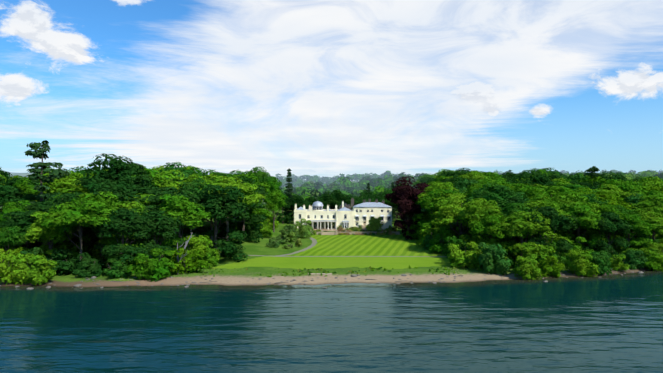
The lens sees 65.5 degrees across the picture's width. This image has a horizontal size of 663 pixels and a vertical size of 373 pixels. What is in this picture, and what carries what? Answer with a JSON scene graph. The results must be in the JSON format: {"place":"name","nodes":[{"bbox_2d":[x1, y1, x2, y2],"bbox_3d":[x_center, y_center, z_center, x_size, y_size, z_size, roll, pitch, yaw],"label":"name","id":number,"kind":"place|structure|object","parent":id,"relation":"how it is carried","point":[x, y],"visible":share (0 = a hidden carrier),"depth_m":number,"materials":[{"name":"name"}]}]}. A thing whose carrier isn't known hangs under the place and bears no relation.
{"place":"outdoors","nodes":[
{"label":"outdoors","id":0,"kind":"place"},
{"bbox_2d":[0,172,654,286],"bbox_3d":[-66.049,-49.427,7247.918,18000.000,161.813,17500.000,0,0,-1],"label":"ground","id":1,"kind":"structure","parent":0,"point":[226,277],"depth_m":149.85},
{"bbox_2d":[0,226,25,259],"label":"tree","id":2,"kind":"object","parent":1,"relation":"on","point":[9,236],"visible":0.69,"depth_m":150.83,"materials":[{"name":"green plant"}]},
{"bbox_2d":[0,253,29,284],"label":"bush","id":3,"kind":"object","parent":1,"relation":"on","point":[8,269],"visible":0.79,"depth_m":138.09,"materials":[{"name":"green plant"}]},
{"bbox_2d":[0,200,31,223],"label":"tree","id":4,"kind":"object","parent":1,"relation":"on","point":[8,207],"visible":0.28,"depth_m":174.49,"materials":[{"name":"green plant"}]},
{"bbox_2d":[0,176,39,211],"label":"tree","id":5,"kind":"object","parent":1,"relation":"on","point":[11,193],"visible":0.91,"depth_m":186.66,"materials":[{"name":"green plant"}]},
{"bbox_2d":[0,178,39,203],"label":"tree","id":6,"kind":"object","parent":1,"relation":"on","point":[27,189],"visible":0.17,"depth_m":202.74,"materials":[{"name":"green plant"}]},
{"bbox_2d":[3,219,40,248],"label":"tree","id":7,"kind":"object","parent":1,"relation":"on","point":[24,228],"visible":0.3,"depth_m":157.59,"materials":[{"name":"green plant"}]},
{"bbox_2d":[15,253,57,285],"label":"shore willow","id":8,"kind":"object","parent":1,"relation":"on","point":[37,269],"visible":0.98,"depth_m":138.16,"materials":[{"name":"green plant"}]},
{"bbox_2d":[1,191,81,243],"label":"tree","id":9,"kind":"object","parent":1,"relation":"on","point":[24,217],"visible":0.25,"depth_m":158.21,"materials":[{"name":"green plant"}]},
{"bbox_2d":[16,140,69,207],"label":"old pine","id":10,"kind":"object","parent":1,"relation":"on","point":[59,172],"visible":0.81,"depth_m":182.43,"materials":[{"name":"green plant"}]},
{"bbox_2d":[16,247,72,275],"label":"understorey","id":11,"kind":"object","parent":1,"relation":"on","point":[62,266],"visible":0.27,"depth_m":147.12,"materials":[{"name":"green plant"}]},
{"bbox_2d":[24,211,77,272],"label":"tree","id":12,"kind":"object","parent":1,"relation":"on","point":[37,230],"visible":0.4,"depth_m":149.07,"materials":[{"name":"green plant"}]},
{"bbox_2d":[38,236,79,259],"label":"understorey","id":13,"kind":"object","parent":1,"relation":"on","point":[55,244],"visible":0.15,"depth_m":158.83,"materials":[{"name":"green plant"}]},
{"bbox_2d":[38,170,89,241],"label":"tree","id":14,"kind":"object","parent":1,"relation":"on","point":[64,184],"visible":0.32,"depth_m":199.34,"materials":[{"name":"green plant"}]},
{"bbox_2d":[57,249,92,274],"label":"understorey","id":15,"kind":"object","parent":1,"relation":"on","point":[75,261],"visible":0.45,"depth_m":149.91,"materials":[{"name":"green plant"}]},
{"bbox_2d":[41,195,117,259],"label":"tree","id":16,"kind":"object","parent":1,"relation":"on","point":[70,214],"visible":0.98,"depth_m":147.19,"materials":[{"name":"green plant"}]},
{"bbox_2d":[72,257,102,277],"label":"bush","id":17,"kind":"object","parent":1,"relation":"on","point":[88,269],"visible":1,"depth_m":145.20,"materials":[{"name":"green plant"}]},
{"bbox_2d":[74,191,132,262],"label":"tree","id":18,"kind":"object","parent":1,"relation":"on","point":[112,203],"visible":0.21,"depth_m":162.76,"materials":[{"name":"green plant"}]},
{"bbox_2d":[77,181,134,261],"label":"tree","id":19,"kind":"object","parent":1,"relation":"on","point":[98,186],"visible":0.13,"depth_m":167.00,"materials":[{"name":"green plant"}]},
{"bbox_2d":[73,153,157,188],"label":"tree","id":20,"kind":"object","parent":1,"relation":"on","point":[120,167],"visible":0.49,"depth_m":192.70,"materials":[{"name":"green plant"}]},
{"bbox_2d":[103,258,131,278],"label":"bush","id":21,"kind":"object","parent":1,"relation":"on","point":[116,270],"visible":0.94,"depth_m":144.78,"materials":[{"name":"green plant"}]},
{"bbox_2d":[89,208,156,269],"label":"tree","id":22,"kind":"object","parent":1,"relation":"on","point":[125,222],"visible":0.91,"depth_m":149.77,"materials":[{"name":"green plant"}]},
{"bbox_2d":[104,174,158,205],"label":"tree","id":23,"kind":"object","parent":1,"relation":"on","point":[140,184],"visible":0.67,"depth_m":174.75,"materials":[{"name":"green plant"}]},
{"bbox_2d":[119,243,153,273],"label":"understorey","id":24,"kind":"object","parent":1,"relation":"on","point":[134,255],"visible":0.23,"depth_m":151.52,"materials":[{"name":"green plant"}]},
{"bbox_2d":[107,193,173,242],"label":"tree","id":25,"kind":"object","parent":1,"relation":"on","point":[136,206],"visible":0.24,"depth_m":169.76,"materials":[{"name":"green plant"}]},
{"bbox_2d":[126,248,173,281],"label":"bush","id":26,"kind":"object","parent":1,"relation":"on","point":[156,267],"visible":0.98,"depth_m":142.72,"materials":[{"name":"green plant"}]},
{"bbox_2d":[128,210,185,261],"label":"tree","id":27,"kind":"object","parent":1,"relation":"on","point":[158,227],"visible":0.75,"depth_m":155.77,"materials":[{"name":"green plant"}]},
{"bbox_2d":[136,187,199,215],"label":"tree","id":28,"kind":"object","parent":1,"relation":"on","point":[166,190],"visible":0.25,"depth_m":175.62,"materials":[{"name":"green plant"}]},
{"bbox_2d":[152,169,191,233],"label":"tree","id":29,"kind":"object","parent":1,"relation":"on","point":[168,182],"visible":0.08,"depth_m":190.22,"materials":[{"name":"green plant"}]},
{"bbox_2d":[155,162,190,185],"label":"tree","id":30,"kind":"object","parent":1,"relation":"on","point":[172,167],"visible":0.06,"depth_m":212.91,"materials":[{"name":"green plant"}]},
{"bbox_2d":[152,194,211,256],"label":"tree","id":31,"kind":"object","parent":1,"relation":"on","point":[179,206],"visible":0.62,"depth_m":163.55,"materials":[{"name":"green plant"}]},
{"bbox_2d":[168,248,208,274],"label":"understorey","id":32,"kind":"object","parent":1,"relation":"on","point":[183,265],"visible":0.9,"depth_m":151.99,"materials":[{"name":"green plant"}]},
{"bbox_2d":[178,178,212,228],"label":"tree","id":33,"kind":"object","parent":1,"relation":"on","point":[192,184],"visible":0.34,"depth_m":181.03,"materials":[{"name":"green plant"}]},
{"bbox_2d":[178,173,223,230],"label":"tree","id":34,"kind":"object","parent":1,"relation":"on","point":[194,176],"visible":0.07,"depth_m":190.22,"materials":[{"name":"green plant"}]},
{"bbox_2d":[185,235,218,262],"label":"understorey","id":35,"kind":"object","parent":1,"relation":"on","point":[202,242],"visible":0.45,"depth_m":162.93,"materials":[{"name":"green plant"}]},
{"bbox_2d":[197,248,220,268],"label":"bush","id":36,"kind":"object","parent":1,"relation":"on","point":[210,257],"visible":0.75,"depth_m":161.23,"materials":[{"name":"green plant"}]},
{"bbox_2d":[183,185,249,261],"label":"tree","id":37,"kind":"object","parent":1,"relation":"on","point":[220,206],"visible":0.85,"depth_m":170.75,"materials":[{"name":"green plant"}]},
{"bbox_2d":[202,169,232,240],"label":"tree","id":38,"kind":"object","parent":1,"relation":"on","point":[212,179],"visible":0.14,"depth_m":201.74,"materials":[{"name":"green plant"}]},
{"bbox_2d":[204,176,264,240],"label":"tree","id":39,"kind":"object","parent":1,"relation":"on","point":[250,197],"visible":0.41,"depth_m":189.59,"materials":[{"name":"green plant"}]},
{"bbox_2d":[217,176,267,242],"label":"tree","id":40,"kind":"object","parent":1,"relation":"on","point":[256,219],"visible":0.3,"depth_m":208.08,"materials":[{"name":"green plant"}]},
{"bbox_2d":[229,173,270,231],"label":"tree","id":41,"kind":"object","parent":1,"relation":"on","point":[262,210],"visible":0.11,"depth_m":227.67,"materials":[{"name":"green plant"}]},
{"bbox_2d":[244,166,281,201],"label":"corner tree","id":42,"kind":"object","parent":1,"relation":"on","point":[262,175],"visible":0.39,"depth_m":274.80,"materials":[{"name":"green plant"}]},
{"bbox_2d":[263,191,286,231],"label":"corner tree","id":43,"kind":"object","parent":1,"relation":"on","point":[275,202],"visible":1,"depth_m":241.76,"materials":[{"name":"green plant"}]},
{"bbox_2d":[263,181,287,210],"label":"corner tree","id":44,"kind":"object","parent":1,"relation":"on","point":[272,188],"visible":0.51,"depth_m":257.21,"materials":[{"name":"green plant"}]},
{"bbox_2d":[275,196,291,223],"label":"tree","id":45,"kind":"object","parent":1,"relation":"on","point":[285,218],"visible":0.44,"depth_m":291.29,"materials":[{"name":"green plant"}]},
{"bbox_2d":[283,169,294,222],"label":"conifer tree","id":46,"kind":"object","parent":1,"relation":"on","point":[289,193],"visible":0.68,"depth_m":299.92,"materials":[{"name":"green plant"}]},
{"bbox_2d":[290,194,308,207],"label":"tree","id":47,"kind":"object","parent":1,"relation":"on","point":[299,201],"visible":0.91,"depth_m":292.88,"materials":[{"name":"green plant"}]},
{"bbox_2d":[294,218,312,238],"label":"bush","id":48,"kind":"object","parent":1,"relation":"on","point":[303,231],"visible":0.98,"depth_m":231.11,"materials":[{"name":"green plant"}]},
{"bbox_2d":[318,191,337,208],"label":"tree","id":49,"kind":"object","parent":1,"relation":"on","point":[326,200],"visible":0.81,"depth_m":291.70,"materials":[{"name":"green plant"}]},
{"bbox_2d":[219,254,449,256],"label":"cross path","id":50,"kind":"structure","parent":1,"relation":"on","point":[352,256],"depth_m":184.34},
{"bbox_2d":[330,189,346,208],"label":"tree","id":51,"kind":"object","parent":1,"relation":"on","point":[339,196],"visible":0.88,"depth_m":291.67,"materials":[{"name":"green plant"}]},
{"bbox_2d":[294,198,391,229],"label":"mansion","id":52,"kind":"structure","parent":1,"relation":"on","point":[345,215],"depth_m":261.09,"materials":[{"name":"beige paint"}]},
{"bbox_2d":[365,217,382,231],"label":"bush","id":53,"kind":"object","parent":1,"relation":"on","point":[374,224],"visible":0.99,"depth_m":250.60,"materials":[{"name":"green plant"}]},
{"bbox_2d":[391,199,420,239],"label":"copper beech","id":54,"kind":"object","parent":1,"relation":"on","point":[409,208],"visible":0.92,"depth_m":228.59,"materials":[{"name":"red plant"}]},
{"bbox_2d":[384,176,429,229],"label":"copper beech","id":55,"kind":"object","parent":1,"relation":"on","point":[404,191],"visible":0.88,"depth_m":233.43,"materials":[{"name":"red plant"}]},
{"bbox_2d":[416,227,441,245],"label":"bush","id":56,"kind":"object","parent":1,"relation":"on","point":[424,231],"visible":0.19,"depth_m":206.18,"materials":[{"name":"green plant"}]},
{"bbox_2d":[416,189,459,236],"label":"tree","id":57,"kind":"object","parent":1,"relation":"on","point":[424,223],"visible":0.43,"depth_m":215.55,"materials":[{"name":"green plant"}]},
{"bbox_2d":[416,182,459,239],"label":"tree","id":58,"kind":"object","parent":1,"relation":"on","point":[436,185],"visible":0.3,"depth_m":225.59,"materials":[{"name":"green plant"}]},
{"bbox_2d":[429,229,451,252],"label":"bush","id":59,"kind":"object","parent":1,"relation":"on","point":[438,242],"visible":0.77,"depth_m":190.98,"materials":[{"name":"green plant"}]},
{"bbox_2d":[430,193,478,239],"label":"tree","id":60,"kind":"object","parent":1,"relation":"on","point":[438,204],"visible":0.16,"depth_m":211.34,"materials":[{"name":"green plant"}]},
{"bbox_2d":[441,236,467,255],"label":"bush","id":61,"kind":"object","parent":1,"relation":"on","point":[452,240],"visible":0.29,"depth_m":178.85,"materials":[{"name":"green plant"}]},
{"bbox_2d":[434,194,484,234],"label":"tree","id":62,"kind":"object","parent":1,"relation":"on","point":[449,212],"visible":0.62,"depth_m":189.02,"materials":[{"name":"green plant"}]},
{"bbox_2d":[447,241,479,268],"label":"understorey","id":63,"kind":"object","parent":1,"relation":"on","point":[458,258],"visible":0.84,"depth_m":162.65,"materials":[{"name":"green plant"}]},
{"bbox_2d":[275,168,662,208],"bbox_3d":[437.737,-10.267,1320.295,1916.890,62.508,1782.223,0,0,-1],"label":"forest","id":64,"kind":"object","parent":1,"relation":"on","point":[356,185],"visible":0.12,"depth_m":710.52,"materials":[{"name":"green plant"}]},
{"bbox_2d":[458,170,494,181],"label":"hill tree","id":65,"kind":"object","parent":1,"relation":"on","point":[469,176],"visible":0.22,"depth_m":307.86,"materials":[{"name":"green plant"}]},
{"bbox_2d":[467,180,490,198],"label":"tree","id":66,"kind":"object","parent":1,"relation":"on","point":[478,185],"visible":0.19,"depth_m":205.86,"materials":[{"name":"green plant"}]},
{"bbox_2d":[458,198,509,240],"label":"tree","id":67,"kind":"object","parent":1,"relation":"on","point":[478,212],"visible":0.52,"depth_m":179.69,"materials":[{"name":"green plant"}]},
{"bbox_2d":[466,182,516,209],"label":"tree","id":68,"kind":"object","parent":1,"relation":"on","point":[497,193],"visible":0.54,"depth_m":189.03,"materials":[{"name":"green plant"}]},
{"bbox_2d":[468,214,515,256],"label":"tree","id":69,"kind":"object","parent":1,"relation":"on","point":[491,227],"visible":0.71,"depth_m":165.05,"materials":[{"name":"green plant"}]},
{"bbox_2d":[477,242,512,274],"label":"understorey","id":70,"kind":"object","parent":1,"relation":"on","point":[492,258],"visible":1,"depth_m":152.69,"materials":[{"name":"green plant"}]},
{"bbox_2d":[489,202,539,243],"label":"tree","id":71,"kind":"object","parent":1,"relation":"on","point":[510,209],"visible":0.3,"depth_m":173.74,"materials":[{"name":"green plant"}]},
{"bbox_2d":[496,196,539,239],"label":"tree","id":72,"kind":"object","parent":1,"relation":"on","point":[515,199],"visible":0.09,"depth_m":185.03,"materials":[{"name":"green plant"}]},
{"bbox_2d":[514,183,535,198],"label":"tree","id":73,"kind":"object","parent":1,"relation":"on","point":[520,188],"visible":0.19,"depth_m":211.60,"materials":[{"name":"green plant"}]},
{"bbox_2d":[496,211,557,265],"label":"tree","id":74,"kind":"object","parent":1,"relation":"on","point":[517,224],"visible":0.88,"depth_m":160.10,"materials":[{"name":"green plant"}]},
{"bbox_2d":[514,256,542,280],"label":"bush","id":75,"kind":"object","parent":1,"relation":"on","point":[525,268],"visible":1,"depth_m":145.98,"materials":[{"name":"green plant"}]},
{"bbox_2d":[511,170,558,189],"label":"tree","id":76,"kind":"object","parent":1,"relation":"on","point":[541,179],"visible":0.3,"depth_m":253.83,"materials":[{"name":"green plant"}]},
{"bbox_2d":[527,192,559,208],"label":"tree","id":77,"kind":"object","parent":1,"relation":"on","point":[544,197],"visible":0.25,"depth_m":188.84,"materials":[{"name":"green plant"}]},
{"bbox_2d":[517,200,570,256],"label":"tree","id":78,"kind":"object","parent":1,"relation":"on","point":[534,204],"visible":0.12,"depth_m":175.63,"materials":[{"name":"green plant"}]},
{"bbox_2d":[517,206,579,266],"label":"tree","id":79,"kind":"object","parent":1,"relation":"on","point":[559,222],"visible":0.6,"depth_m":161.54,"materials":[{"name":"green plant"}]},
{"bbox_2d":[531,242,570,266],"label":"understorey","id":80,"kind":"object","parent":1,"relation":"on","point":[562,259],"visible":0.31,"depth_m":160.12,"materials":[{"name":"green plant"}]},
{"bbox_2d":[539,256,564,277],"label":"bush","id":81,"kind":"object","parent":1,"relation":"on","point":[550,267],"visible":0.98,"depth_m":149.07,"materials":[{"name":"green plant"}]},
{"bbox_2d":[525,186,585,207],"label":"tree","id":82,"kind":"object","parent":1,"relation":"on","point":[557,190],"visible":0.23,"depth_m":199.43,"materials":[{"name":"green plant"}]},
{"bbox_2d":[550,193,600,241],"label":"tree","id":83,"kind":"object","parent":1,"relation":"on","point":[563,202],"visible":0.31,"depth_m":186.05,"materials":[{"name":"green plant"}]},
{"bbox_2d":[555,204,608,254],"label":"tree","id":84,"kind":"object","parent":1,"relation":"on","point":[585,219],"visible":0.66,"depth_m":174.92,"materials":[{"name":"green plant"}]},
{"bbox_2d":[565,250,599,276],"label":"bush","id":85,"kind":"object","parent":1,"relation":"on","point":[579,264],"visible":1,"depth_m":151.15,"materials":[{"name":"green plant"}]},
{"bbox_2d":[563,194,609,234],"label":"tree","id":86,"kind":"object","parent":1,"relation":"on","point":[591,199],"visible":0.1,"depth_m":192.81,"materials":[{"name":"green plant"}]},
{"bbox_2d":[580,228,612,251],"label":"understorey","id":87,"kind":"object","parent":1,"relation":"on","point":[595,232],"visible":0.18,"depth_m":176.79,"materials":[{"name":"green plant"}]},
{"bbox_2d":[589,250,611,275],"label":"bush","id":88,"kind":"object","parent":1,"relation":"on","point":[600,260],"visible":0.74,"depth_m":152.97,"materials":[{"name":"green plant"}]},
{"bbox_2d":[576,203,631,250],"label":"tree","id":89,"kind":"object","parent":1,"relation":"on","point":[605,207],"visible":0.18,"depth_m":186.31,"materials":[{"name":"green plant"}]},
{"bbox_2d":[587,211,632,253],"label":"tree","id":90,"kind":"object","parent":1,"relation":"on","point":[611,224],"visible":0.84,"depth_m":173.03,"materials":[{"name":"green plant"}]},
{"bbox_2d":[599,171,629,181],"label":"tree","id":91,"kind":"object","parent":1,"relation":"on","point":[617,176],"visible":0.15,"depth_m":299.15,"materials":[{"name":"green plant"}]},
{"bbox_2d":[594,193,635,212],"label":"tree","id":92,"kind":"object","parent":1,"relation":"on","point":[611,199],"visible":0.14,"depth_m":205.18,"materials":[{"name":"green plant"}]},
{"bbox_2d":[593,184,641,204],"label":"tree","id":93,"kind":"object","parent":1,"relation":"on","point":[609,188],"visible":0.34,"depth_m":215.58,"materials":[{"name":"green plant"}]},
{"bbox_2d":[609,254,630,271],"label":"bush","id":94,"kind":"object","parent":1,"relation":"on","point":[618,264],"visible":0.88,"depth_m":159.19,"materials":[{"name":"green plant"}]},
{"bbox_2d":[597,179,661,200],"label":"tree","id":95,"kind":"object","parent":1,"relation":"on","point":[624,186],"visible":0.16,"depth_m":221.73,"materials":[{"name":"green plant"}]},
{"bbox_2d":[613,214,655,249],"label":"tree","id":96,"kind":"object","parent":1,"relation":"on","point":[638,225],"visible":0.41,"depth_m":177.76,"materials":[{"name":"green plant"}]},
{"bbox_2d":[620,249,648,269],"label":"bush","id":97,"kind":"object","parent":1,"relation":"on","point":[633,260],"visible":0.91,"depth_m":161.67,"materials":[{"name":"green plant"}]},
{"bbox_2d":[628,194,662,237],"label":"tree","id":98,"kind":"object","parent":1,"relation":"on","point":[652,204],"visible":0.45,"depth_m":198.91,"materials":[{"name":"green plant"}]},
{"bbox_2d":[633,176,662,186],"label":"tree","id":99,"kind":"object","parent":1,"relation":"on","point":[645,182],"visible":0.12,"depth_m":253.91,"materials":[{"name":"green plant"}]},
{"bbox_2d":[637,210,662,239],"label":"tree","id":100,"kind":"object","parent":1,"relation":"on","point":[655,221],"visible":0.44,"depth_m":189.16,"materials":[{"name":"green plant"}]},
{"bbox_2d":[638,242,662,256],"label":"bush","id":101,"kind":"object","parent":1,"relation":"on","point":[656,248],"visible":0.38,"depth_m":167.96,"materials":[{"name":"green plant"}]},
{"bbox_2d":[641,249,662,271],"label":"bush","id":102,"kind":"object","parent":1,"relation":"on","point":[655,261],"visible":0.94,"depth_m":160.78,"materials":[{"name":"green plant"}]},
{"bbox_2d":[0,269,662,372],"bbox_3d":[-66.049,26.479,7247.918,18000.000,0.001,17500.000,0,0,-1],"label":"lake","id":103,"kind":"structure","parent":0,"point":[613,323],"depth_m":96.78,"materials":[{"name":"liquid"}]},
{"bbox_2d":[0,0,662,181],"label":"sky","id":104,"kind":"structure","parent":0,"point":[322,88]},
{"bbox_2d":[212,255,456,269],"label":"lawn","id":105,"kind":"structure","parent":0,"point":[388,263],"depth_m":172.03,"materials":[{"name":"green plant"}]},
{"bbox_2d":[287,234,440,255],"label":"lawn","id":106,"kind":"structure","parent":0,"point":[365,245],"depth_m":207.31,"materials":[{"name":"green plant"}]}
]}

